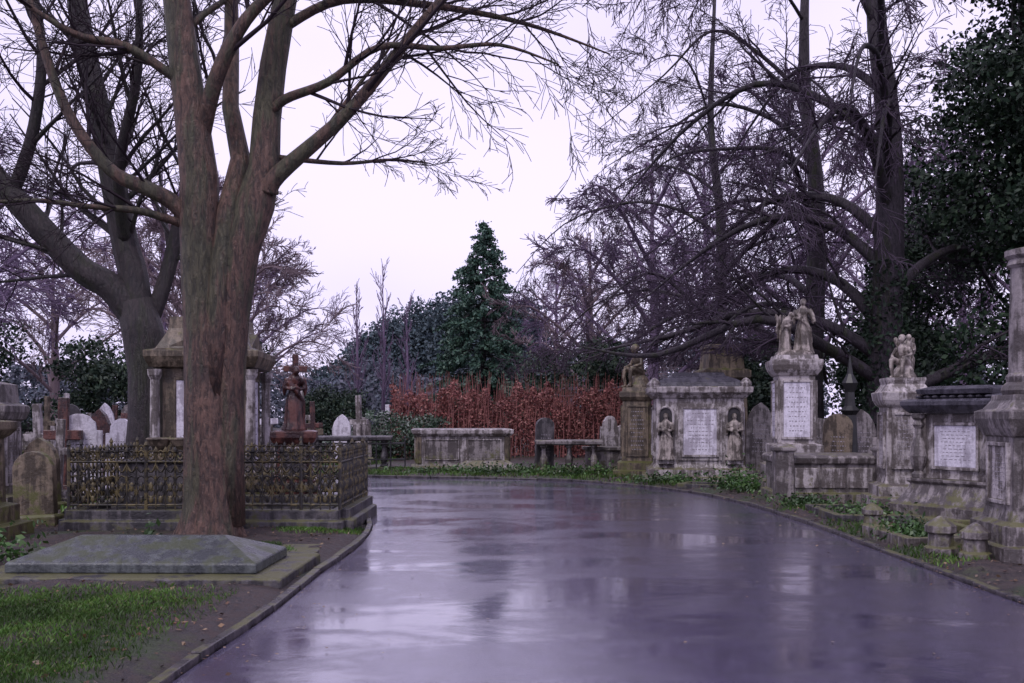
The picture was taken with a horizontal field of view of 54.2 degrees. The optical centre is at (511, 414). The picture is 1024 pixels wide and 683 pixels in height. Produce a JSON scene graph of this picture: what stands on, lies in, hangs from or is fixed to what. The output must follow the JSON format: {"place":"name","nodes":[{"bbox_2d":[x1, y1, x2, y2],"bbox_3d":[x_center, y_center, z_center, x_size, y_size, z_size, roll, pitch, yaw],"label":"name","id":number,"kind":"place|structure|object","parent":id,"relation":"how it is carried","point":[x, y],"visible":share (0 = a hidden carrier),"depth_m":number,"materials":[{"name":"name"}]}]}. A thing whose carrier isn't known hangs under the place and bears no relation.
{"place":"outdoors","nodes":[
{"label":"outdoors","id":0,"kind":"place"},
{"bbox_2d":[140,499,162,534],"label":"grave plants","id":1,"kind":"object","parent":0,"point":[151,524],"visible":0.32,"depth_m":10.69,"materials":[{"name":"green plant"}]},
{"bbox_2d":[302,290,559,411],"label":"wooded hill","id":2,"kind":"structure","parent":0,"point":[424,339],"depth_m":146.07,"materials":[{"name":"green plant"}]},
{"bbox_2d":[0,0,1017,417],"label":"sky","id":3,"kind":"structure","parent":0,"point":[353,222],"materials":[{"name":"white"}]},
{"bbox_2d":[0,421,1023,682],"bbox_3d":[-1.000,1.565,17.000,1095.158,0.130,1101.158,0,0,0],"label":"ground","id":4,"kind":"structure","parent":0,"point":[172,651],"depth_m":8.81,"materials":[{"name":"soil"}]},
{"bbox_2d":[0,382,29,502],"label":"pale monument","id":5,"kind":"object","parent":4,"relation":"on","point":[12,408],"visible":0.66,"depth_m":16.28,"materials":[{"name":"grey stone"}]},
{"bbox_2d":[0,420,33,541],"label":"mossy pedestal monument","id":6,"kind":"object","parent":4,"relation":"on","point":[9,511],"visible":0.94,"depth_m":12.70,"materials":[{"name":"stone"}]},
{"bbox_2d":[0,315,42,383],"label":"holly tree","id":7,"kind":"object","parent":4,"relation":"on","point":[5,362],"visible":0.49,"depth_m":40.14,"materials":[{"name":"green plant"}]},
{"bbox_2d":[0,520,48,562],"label":"grave plants","id":8,"kind":"object","parent":4,"relation":"on","point":[10,550],"visible":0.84,"depth_m":10.52,"materials":[{"name":"green plant"}]},
{"bbox_2d":[23,404,48,441],"bbox_3d":[-9.638,0.671,20.388,0.600,1.800,0.468,-2,1,3],"label":"stone cross","id":9,"kind":"object","parent":4,"relation":"on","point":[37,413],"visible":0.34,"depth_m":20.32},
{"bbox_2d":[12,451,63,525],"bbox_3d":[-6.870,1.095,14.409,0.720,1.150,0.312,-2,-1,3],"label":"headstone","id":10,"kind":"object","parent":4,"relation":"on","point":[34,482],"visible":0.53,"depth_m":14.35,"materials":[{"name":"stone"}]},
{"bbox_2d":[0,172,83,356],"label":"bare tree","id":11,"kind":"object","parent":4,"relation":"on","point":[49,345],"visible":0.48,"depth_m":38.85,"materials":[{"name":"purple plant"}]},
{"bbox_2d":[23,438,66,508],"bbox_3d":[-7.723,1.021,16.408,0.720,1.298,0.312,-2,-1,6],"label":"headstone","id":12,"kind":"object","parent":4,"relation":"on","point":[44,446],"visible":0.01,"depth_m":16.36,"materials":[{"name":"stone"}]},
{"bbox_2d":[43,396,55,441],"bbox_3d":[-14.355,0.495,30.884,0.559,2.153,0.468,2,3,4],"label":"stone cross","id":13,"kind":"object","parent":4,"relation":"on","point":[47,423],"visible":0.33,"depth_m":30.80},
{"bbox_2d":[0,127,116,360],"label":"bare tree","id":14,"kind":"object","parent":4,"relation":"on","point":[6,295],"visible":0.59,"depth_m":30.66,"materials":[{"name":"purple plant"}]},
{"bbox_2d":[43,398,82,493],"bbox_3d":[-8.503,0.621,18.944,0.700,1.900,0.468,0,-3,-6],"label":"stone cross","id":15,"kind":"object","parent":4,"relation":"on","point":[63,408],"visible":0.38,"depth_m":18.91,"materials":[{"name":"red stone"}]},
{"bbox_2d":[55,419,75,501],"bbox_3d":[-7.965,0.821,17.598,0.500,1.500,0.468,3,0,-11],"label":"stone cross","id":16,"kind":"object","parent":4,"relation":"on","point":[60,438],"visible":0.34,"depth_m":17.54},
{"bbox_2d":[21,329,127,432],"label":"holly tree","id":17,"kind":"object","parent":4,"relation":"on","point":[100,376],"visible":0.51,"depth_m":40.80,"materials":[{"name":"green plant"}]},
{"bbox_2d":[70,404,80,414],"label":"headstone","id":18,"kind":"object","parent":4,"relation":"on","point":[74,409],"visible":0.16,"depth_m":30.16,"materials":[{"name":"stone"}]},
{"bbox_2d":[55,414,102,492],"bbox_3d":[-8.279,0.824,19.107,1.005,1.692,0.288,1,-1,-16],"label":"headstone","id":19,"kind":"object","parent":4,"relation":"on","point":[92,434],"visible":0.27,"depth_m":19.10,"materials":[{"name":"white stone"}]},
{"bbox_2d":[0,225,175,420],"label":"bare tree","id":20,"kind":"object","parent":4,"relation":"on","point":[53,387],"visible":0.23,"depth_m":69.74,"materials":[{"name":"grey plant"}]},
{"bbox_2d":[91,409,110,474],"bbox_3d":[-8.579,0.771,20.785,0.600,1.798,0.312,2,1,4],"label":"headstone","id":21,"kind":"object","parent":4,"relation":"on","point":[99,417],"visible":0.09,"depth_m":20.71,"materials":[{"name":"red stone"}]},
{"bbox_2d":[100,403,114,424],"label":"headstone","id":22,"kind":"object","parent":4,"relation":"on","point":[105,408],"visible":0.24,"depth_m":31.13,"materials":[{"name":"white stone"}]},
{"bbox_2d":[112,405,117,419],"bbox_3d":[-15.405,0.590,38.704,0.807,1.962,0.432,3,-1,-5],"label":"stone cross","id":23,"kind":"object","parent":4,"relation":"on","point":[115,410],"visible":0.09,"depth_m":38.66,"materials":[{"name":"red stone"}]},
{"bbox_2d":[105,419,127,487],"bbox_3d":[-7.886,0.873,20.193,0.720,1.594,0.312,1,1,-6],"label":"headstone","id":24,"kind":"object","parent":4,"relation":"on","point":[118,431],"visible":0.15,"depth_m":20.12,"materials":[{"name":"white stone"}]},
{"bbox_2d":[0,580,238,682],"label":"lawn grass","id":25,"kind":"structure","parent":4,"relation":"on","point":[48,614],"depth_m":7.32,"materials":[{"name":"plant"}]},
{"bbox_2d":[0,143,301,350],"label":"bare tree","id":26,"kind":"object","parent":4,"relation":"on","point":[149,267],"visible":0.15,"depth_m":57.65,"materials":[{"name":"purple plant"}]},
{"bbox_2d":[0,0,307,458],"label":"dark bare tree","id":27,"kind":"object","parent":4,"relation":"on","point":[134,304],"visible":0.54,"depth_m":18.26,"materials":[{"name":"brown plant"}]},
{"bbox_2d":[0,534,319,588],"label":"hipped ledger tomb","id":28,"kind":"object","parent":4,"relation":"on","point":[191,560],"visible":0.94,"depth_m":9.54,"materials":[{"name":"stone"}]},
{"bbox_2d":[18,188,331,376],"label":"bare tree","id":29,"kind":"object","parent":4,"relation":"on","point":[266,277],"visible":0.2,"depth_m":46.53,"materials":[{"name":"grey plant"}]},
{"bbox_2d":[143,316,275,493],"bbox_3d":[-5.350,-0.450,17.900,2.100,4.100,2.100,0,0,-5],"label":"panelled monument","id":30,"kind":"object","parent":4,"relation":"on","point":[165,355],"visible":0.34,"depth_m":17.15,"materials":[{"name":"stone"}]},
{"bbox_2d":[22,446,402,526],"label":"verge grass","id":31,"kind":"structure","parent":4,"relation":"on","point":[63,507],"depth_m":28.85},
{"bbox_2d":[71,180,362,393],"bbox_3d":[-11.875,-3.797,37.687,10.254,11.134,10.880,0,0,14],"label":"bare tree","id":32,"kind":"object","parent":4,"relation":"on","point":[154,226],"visible":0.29,"depth_m":38.92,"materials":[{"name":"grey plant"}]},
{"bbox_2d":[58,436,376,530],"bbox_3d":[-4.200,0.990,14.900,4.060,1.320,2.840,0,0,0],"label":"railed grave enclosure","id":33,"kind":"object","parent":4,"relation":"on","point":[155,481],"visible":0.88,"depth_m":13.64,"materials":[{"name":"metal"}]},
{"bbox_2d":[114,234,359,372],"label":"bare tree","id":34,"kind":"object","parent":4,"relation":"on","point":[338,338],"visible":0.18,"depth_m":65.13,"materials":[{"name":"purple plant"}]},
{"bbox_2d":[156,524,364,587],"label":"verge grass","id":35,"kind":"structure","parent":4,"relation":"on","point":[314,528],"depth_m":13.26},
{"bbox_2d":[266,354,324,493],"bbox_3d":[-3.720,0.275,17.100,1.000,2.650,1.000,0,0,-9],"label":"draped woman monument","id":36,"kind":"object","parent":4,"relation":"on","point":[294,429],"visible":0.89,"depth_m":16.95,"materials":[{"name":"red stone"}]},
{"bbox_2d":[282,544,320,552],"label":"flat stone slab","id":37,"kind":"structure","parent":4,"relation":"on","point":[302,548],"depth_m":11.46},
{"bbox_2d":[305,401,322,429],"bbox_3d":[-6.243,0.571,31.419,0.600,2.000,0.468,-2,-1,-11],"label":"stone cross","id":38,"kind":"object","parent":4,"relation":"on","point":[312,425],"visible":0.36,"depth_m":31.37,"materials":[{"name":"red stone"}]},
{"bbox_2d":[283,383,374,449],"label":"holly tree","id":39,"kind":"object","parent":4,"relation":"on","point":[331,409],"visible":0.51,"depth_m":40.52,"materials":[{"name":"green plant"}]},
{"bbox_2d":[260,436,405,468],"bbox_3d":[-5.600,1.093,27.900,5.270,1.015,0.061,0,0,-6],"label":"iron railing","id":40,"kind":"object","parent":4,"relation":"on","point":[390,443],"visible":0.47,"depth_m":28.07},
{"bbox_2d":[331,414,350,458],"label":"headstone","id":41,"kind":"object","parent":4,"relation":"on","point":[341,426],"visible":0.25,"depth_m":32.58,"materials":[{"name":"white stone"}]},
{"bbox_2d":[0,0,698,537],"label":"bare tree","id":42,"kind":"object","parent":4,"relation":"on","point":[222,236],"visible":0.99,"depth_m":12.54,"materials":[{"name":"brown plant"}]},
{"bbox_2d":[314,435,392,468],"bbox_3d":[-4.600,1.115,28.600,2.354,1.030,1.354,0,0,-6],"label":"table tomb","id":43,"kind":"object","parent":4,"relation":"on","point":[382,439],"visible":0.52,"depth_m":28.03,"materials":[{"name":"stone"}]},
{"bbox_2d":[350,395,370,463],"bbox_3d":[-4.808,0.478,31.485,0.620,2.186,0.432,-1,2,21],"label":"stone cross","id":44,"kind":"object","parent":4,"relation":"on","point":[359,422],"visible":0.61,"depth_m":31.42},
{"bbox_2d":[353,417,373,461],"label":"headstone","id":45,"kind":"object","parent":4,"relation":"on","point":[366,430],"visible":0.35,"depth_m":33.54,"materials":[{"name":"grey stone"}]},
{"bbox_2d":[344,258,418,424],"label":"slender birch trees","id":46,"kind":"object","parent":4,"relation":"on","point":[382,372],"visible":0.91,"depth_m":67.94,"materials":[{"name":"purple plant"}]},
{"bbox_2d":[322,406,451,459],"bbox_3d":[-4.397,0.701,34.964,4.774,2.032,2.214,0,0,0],"label":"variegated shrub","id":47,"kind":"object","parent":4,"relation":"on","point":[432,423],"visible":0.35,"depth_m":34.80,"materials":[{"name":"green plant"}]},
{"bbox_2d":[411,428,513,468],"bbox_3d":[-1.500,1.025,29.700,2.960,1.250,1.700,0,0,-7],"label":"chest tomb","id":48,"kind":"object","parent":4,"relation":"on","point":[450,447],"visible":0.95,"depth_m":28.94,"materials":[{"name":"stone"}]},
{"bbox_2d":[368,461,577,473],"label":"ground ivy","id":49,"kind":"object","parent":4,"relation":"on","point":[476,469],"visible":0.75,"depth_m":26.51,"materials":[{"name":"green plant"}]},
{"bbox_2d":[413,220,545,430],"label":"conifer tree","id":50,"kind":"object","parent":4,"relation":"on","point":[469,321],"visible":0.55,"depth_m":78.74,"materials":[{"name":"green plant"}]},
{"bbox_2d":[451,460,518,470],"bbox_3d":[-0.700,1.450,27.900,2.000,0.360,1.000,0,0,-3],"label":"coped stone","id":51,"kind":"object","parent":4,"relation":"on","point":[473,462],"visible":0.3,"depth_m":27.68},
{"bbox_2d":[273,466,706,485],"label":"verge grass","id":52,"kind":"structure","parent":4,"relation":"on","point":[388,471],"depth_m":25.41,"materials":[{"name":"plant"}]},
{"bbox_2d":[0,307,1006,429],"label":"distant trees","id":53,"kind":"object","parent":4,"relation":"on","point":[278,404],"visible":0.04,"depth_m":111.75,"materials":[{"name":"green plant"}]},
{"bbox_2d":[389,372,623,457],"bbox_3d":[0.110,-0.024,37.495,9.351,3.250,1.964,0,0,0],"label":"copper beech hedge","id":54,"kind":"object","parent":4,"relation":"on","point":[512,412],"visible":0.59,"depth_m":36.90,"materials":[{"name":"red plant"}]},
{"bbox_2d":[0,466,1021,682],"bbox_3d":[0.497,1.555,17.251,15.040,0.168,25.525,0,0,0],"label":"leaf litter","id":55,"kind":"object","parent":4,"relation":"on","point":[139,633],"visible":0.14,"depth_m":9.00,"materials":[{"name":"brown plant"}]},
{"bbox_2d":[457,458,616,475],"bbox_3d":[1.339,1.342,25.951,5.582,0.462,1.948,0,0,0],"label":"ground ivy","id":56,"kind":"object","parent":4,"relation":"on","point":[573,468],"visible":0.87,"depth_m":25.76,"materials":[{"name":"green plant"}]},
{"bbox_2d":[501,347,584,447],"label":"laurel shrub","id":57,"kind":"object","parent":4,"relation":"on","point":[542,380],"visible":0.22,"depth_m":46.18,"materials":[{"name":"green plant"}]},
{"bbox_2d":[534,418,554,468],"bbox_3d":[0.876,0.870,27.005,0.600,1.600,0.384,1,0,-17],"label":"headstone","id":58,"kind":"object","parent":4,"relation":"on","point":[544,428],"visible":0.55,"depth_m":26.94,"materials":[{"name":"stone"}]},
{"bbox_2d":[534,439,602,473],"bbox_3d":[1.520,1.145,26.600,1.794,0.970,1.154,0,0,5],"label":"table tomb","id":59,"kind":"object","parent":4,"relation":"on","point":[568,443],"visible":0.67,"depth_m":26.14,"materials":[{"name":"grey stone"}]},
{"bbox_2d":[487,264,665,392],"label":"bare tree","id":60,"kind":"object","parent":4,"relation":"on","point":[536,312],"visible":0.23,"depth_m":85.42,"materials":[{"name":"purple plant"}]},
{"bbox_2d":[148,474,1023,682],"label":"path kerb","id":61,"kind":"structure","parent":4,"relation":"on","point":[195,657],"depth_m":9.79,"materials":[{"name":"stone"}]},
{"bbox_2d":[482,225,696,434],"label":"bare tree","id":62,"kind":"object","parent":4,"relation":"on","point":[565,268],"visible":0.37,"depth_m":63.47,"materials":[{"name":"grey plant"}]},
{"bbox_2d":[582,446,621,470],"bbox_3d":[2.750,1.255,27.200,1.600,0.790,1.000,0,0,-6],"label":"chest tomb","id":63,"kind":"object","parent":4,"relation":"on","point":[606,455],"visible":0.39,"depth_m":26.77,"materials":[{"name":"grey stone"}]},
{"bbox_2d":[557,333,650,448],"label":"laurel shrub","id":64,"kind":"object","parent":4,"relation":"on","point":[594,367],"visible":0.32,"depth_m":42.49,"materials":[{"name":"green plant"}]},
{"bbox_2d":[600,416,619,445],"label":"headstone","id":65,"kind":"object","parent":4,"relation":"on","point":[609,432],"visible":0.59,"depth_m":28.15,"materials":[{"name":"stone"}]},
{"bbox_2d":[613,344,652,476],"bbox_3d":[3.200,-0.112,25.600,1.200,3.424,1.200,0,0,7],"label":"seated child monument","id":66,"kind":"object","parent":4,"relation":"on","point":[636,406],"visible":0.86,"depth_m":25.22,"materials":[{"name":"stone"}]},
{"bbox_2d":[612,468,713,483],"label":"ground ivy","id":67,"kind":"object","parent":4,"relation":"on","point":[677,478],"visible":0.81,"depth_m":22.52,"materials":[{"name":"green plant"}]},
{"bbox_2d":[515,133,832,402],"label":"bare tree","id":68,"kind":"object","parent":4,"relation":"on","point":[609,271],"visible":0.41,"depth_m":46.95,"materials":[{"name":"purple plant"}]},
{"bbox_2d":[493,0,873,396],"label":"drooping bare tree","id":69,"kind":"object","parent":4,"relation":"on","point":[711,135],"visible":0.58,"depth_m":37.27,"materials":[{"name":"grey plant"}]},
{"bbox_2d":[522,0,866,418],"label":"drooping bare tree","id":70,"kind":"object","parent":4,"relation":"on","point":[812,180],"visible":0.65,"depth_m":30.87,"materials":[{"name":"grey plant"}]},
{"bbox_2d":[642,372,753,482],"bbox_3d":[4.420,0.325,23.900,2.560,2.650,2.100,0,0,6],"label":"niche chest tomb","id":71,"kind":"object","parent":4,"relation":"on","point":[698,421],"visible":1,"depth_m":23.05,"materials":[{"name":"stone"}]},
{"bbox_2d":[539,104,858,356],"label":"bare tree","id":72,"kind":"object","parent":4,"relation":"on","point":[657,227],"visible":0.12,"depth_m":59.18,"materials":[{"name":"purple plant"}]},
{"bbox_2d":[677,481,724,488],"bbox_3d":[4.100,1.545,21.500,0.900,0.170,0.800,0,0,29],"label":"kerbed grave","id":73,"kind":"object","parent":4,"relation":"on","point":[687,485],"visible":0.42,"depth_m":21.26,"materials":[{"name":"stone"}]},
{"bbox_2d":[693,344,750,464],"bbox_3d":[5.700,-0.150,27.200,1.600,3.500,1.400,0,0,-6],"label":"tall dark monument","id":74,"kind":"object","parent":4,"relation":"on","point":[726,365],"visible":0.31,"depth_m":26.76,"materials":[{"name":"stone"}]},
{"bbox_2d":[688,453,765,493],"bbox_3d":[4.738,1.185,20.613,2.048,0.768,2.833,0,0,0],"label":"ground ivy","id":75,"kind":"object","parent":4,"relation":"on","point":[737,484],"visible":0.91,"depth_m":20.38,"materials":[{"name":"green plant"}]},
{"bbox_2d":[745,402,771,473],"bbox_3d":[6.433,0.672,26.008,0.840,1.998,0.312,2,0,0],"label":"headstone","id":76,"kind":"object","parent":4,"relation":"on","point":[758,431],"visible":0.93,"depth_m":25.94,"materials":[{"name":"grey stone"}]},
{"bbox_2d":[524,0,1009,436],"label":"drooping bare tree","id":77,"kind":"object","parent":4,"relation":"on","point":[885,226],"visible":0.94,"depth_m":25.31,"materials":[{"name":"grey plant"}]},
{"bbox_2d":[737,335,836,414],"bbox_3d":[8.770,-0.638,35.397,5.808,4.688,5.501,0,0,0],"label":"laurel shrub","id":78,"kind":"object","parent":4,"relation":"on","point":[760,380],"visible":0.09,"depth_m":34.71,"materials":[{"name":"green plant"}]},
{"bbox_2d":[754,299,823,490],"bbox_3d":[5.720,-0.383,20.300,1.400,3.965,1.400,0,0,7],"label":"angel group monument","id":79,"kind":"object","parent":4,"relation":"on","point":[795,371],"visible":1,"depth_m":19.93,"materials":[{"name":"stone"}]},
{"bbox_2d":[745,485,861,513],"bbox_3d":[4.899,1.398,17.010,1.725,0.346,3.754,0,0,0],"label":"ground ivy","id":80,"kind":"object","parent":4,"relation":"on","point":[796,500],"visible":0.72,"depth_m":16.87,"materials":[{"name":"green plant"}]},
{"bbox_2d":[604,50,1004,349],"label":"bare tree","id":81,"kind":"object","parent":4,"relation":"on","point":[855,199],"visible":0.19,"depth_m":42.43,"materials":[{"name":"purple plant"}]},
{"bbox_2d":[761,444,877,502],"bbox_3d":[5.746,1.085,18.430,2.160,1.130,1.780,0,0,3],"label":"chest tomb","id":82,"kind":"object","parent":4,"relation":"on","point":[842,475],"visible":0.68,"depth_m":17.72,"materials":[{"name":"grey stone"}]},
{"bbox_2d":[816,418,824,444],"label":"headstone","id":83,"kind":"object","parent":4,"relation":"on","point":[819,440],"visible":0.09,"depth_m":24.09,"materials":[{"name":"grey stone"}]},
{"bbox_2d":[822,414,852,451],"bbox_3d":[6.974,0.821,21.468,0.720,1.700,0.312,2,2,4],"label":"headstone","id":84,"kind":"object","parent":4,"relation":"on","point":[837,432],"visible":0.42,"depth_m":21.39,"materials":[{"name":"stone"}]},
{"bbox_2d":[840,356,859,452],"bbox_3d":[7.400,0.150,21.900,0.554,2.900,0.554,0,0,22],"label":"iron finial monument","id":85,"kind":"object","parent":4,"relation":"on","point":[850,409],"visible":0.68,"depth_m":21.79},
{"bbox_2d":[813,494,912,521],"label":"grave plants","id":86,"kind":"object","parent":4,"relation":"on","point":[858,508],"visible":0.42,"depth_m":14.98,"materials":[{"name":"green plant"}]},
{"bbox_2d":[805,504,921,523],"bbox_3d":[5.300,1.530,15.200,1.240,0.200,1.800,0,0,3],"label":"kerbed grave","id":87,"kind":"object","parent":4,"relation":"on","point":[821,511],"visible":0.43,"depth_m":14.66,"materials":[{"name":"stone"}]},
{"bbox_2d":[856,409,875,453],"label":"headstone","id":88,"kind":"object","parent":4,"relation":"on","point":[866,430],"visible":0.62,"depth_m":22.41,"materials":[{"name":"grey stone"}]},
{"bbox_2d":[861,503,882,526],"bbox_3d":[4.900,1.382,13.600,0.281,0.376,0.281,0,0,10],"label":"stone post","id":89,"kind":"object","parent":4,"relation":"on","point":[874,511],"visible":0.7,"depth_m":13.51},
{"bbox_2d":[742,134,1009,331],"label":"bare tree","id":90,"kind":"object","parent":4,"relation":"on","point":[854,277],"visible":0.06,"depth_m":50.14,"materials":[{"name":"purple plant"}]},
{"bbox_2d":[862,259,908,431],"bbox_3d":[9.520,-1.141,25.506,1.220,5.613,1.218,0,0,0],"label":"ivy","id":91,"kind":"object","parent":4,"relation":"on","point":[868,271],"visible":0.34,"depth_m":25.20,"materials":[{"name":"green plant"}]},
{"bbox_2d":[823,310,960,418],"bbox_3d":[11.918,-0.822,31.166,4.975,5.056,5.587,0,0,0],"label":"laurel shrub","id":92,"kind":"object","parent":4,"relation":"on","point":[912,325],"visible":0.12,"depth_m":31.66,"materials":[{"name":"green plant"}]},
{"bbox_2d":[861,334,926,506],"bbox_3d":[6.360,0.138,16.300,1.080,2.924,1.080,0,0,9],"label":"mourning figure monument","id":93,"kind":"object","parent":4,"relation":"on","point":[895,427],"visible":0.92,"depth_m":16.02,"materials":[{"name":"stone"}]},
{"bbox_2d":[847,502,960,547],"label":"grave plants","id":94,"kind":"object","parent":4,"relation":"on","point":[915,529],"visible":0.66,"depth_m":12.32,"materials":[{"name":"green plant"}]},
{"bbox_2d":[862,525,962,547],"bbox_3d":[4.980,1.530,12.350,0.800,0.200,1.440,0,0,-1],"label":"kerbed grave","id":95,"kind":"object","parent":4,"relation":"on","point":[899,539],"visible":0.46,"depth_m":11.97,"materials":[{"name":"grey stone"}]},
{"bbox_2d":[823,205,1013,413],"bbox_3d":[13.781,-2.893,33.572,7.355,9.191,5.936,0,0,0],"label":"yew tree","id":96,"kind":"object","parent":4,"relation":"on","point":[914,252],"visible":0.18,"depth_m":32.66,"materials":[{"name":"green plant"}]},
{"bbox_2d":[842,194,1011,384],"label":"bare tree","id":97,"kind":"object","parent":4,"relation":"on","point":[964,319],"visible":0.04,"depth_m":61.83,"materials":[{"name":"purple plant"}]},
{"bbox_2d":[869,28,1009,333],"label":"bare tree","id":98,"kind":"object","parent":4,"relation":"on","point":[1008,285],"visible":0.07,"depth_m":45.66,"materials":[{"name":"purple plant"}]},
{"bbox_2d":[924,516,957,555],"bbox_3d":[4.780,1.347,11.150,0.334,0.446,0.334,0,0,11],"label":"stone post","id":99,"kind":"object","parent":4,"relation":"on","point":[941,531],"visible":0.89,"depth_m":11.04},
{"bbox_2d":[888,385,1002,524],"bbox_3d":[6.620,0.615,14.400,1.640,2.070,1.960,0,0,-30],"label":"baluster chest tomb","id":100,"kind":"object","parent":4,"relation":"on","point":[950,483],"visible":0.55,"depth_m":14.21,"materials":[{"name":"grey stone"}]},
{"bbox_2d":[950,520,969,533],"bbox_3d":[6.100,1.505,12.400,1.000,0.250,1.600,0,0,0],"label":"kerbed grave","id":101,"kind":"object","parent":4,"relation":"on","point":[960,524],"depth_m":12.84,"materials":[{"name":"stone"}]},
{"bbox_2d":[901,0,1023,385],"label":"yew tree","id":102,"kind":"object","parent":4,"relation":"on","point":[963,183],"visible":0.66,"depth_m":26.50,"materials":[{"name":"green plant"}]},
{"bbox_2d":[958,522,991,559],"bbox_3d":[4.980,1.363,10.750,0.309,0.414,0.309,0,0,-3],"label":"stone post","id":103,"kind":"object","parent":4,"relation":"on","point":[975,536],"visible":0.94,"depth_m":10.65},
{"bbox_2d":[937,172,1013,367],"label":"bare tree","id":104,"kind":"object","parent":4,"relation":"on","point":[985,302],"visible":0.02,"depth_m":72.52,"materials":[{"name":"purple plant"}]},
{"bbox_2d":[966,34,1023,296],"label":"yew tree","id":105,"kind":"object","parent":4,"relation":"on","point":[1018,83],"visible":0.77,"depth_m":24.85,"materials":[{"name":"green plant"}]},
{"bbox_2d":[970,247,1023,564],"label":"column monument","id":106,"kind":"object","parent":4,"relation":"on","point":[999,420],"depth_m":10.82,"materials":[{"name":"grey stone"}]},
{"bbox_2d":[172,477,1023,682],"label":"path","id":107,"kind":"structure","parent":0,"point":[676,569],"depth_m":8.32,"materials":[{"name":"asphalt"}]},
{"bbox_2d":[758,493,994,568],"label":"verge grass","id":108,"kind":"structure","parent":0,"point":[951,556],"depth_m":11.45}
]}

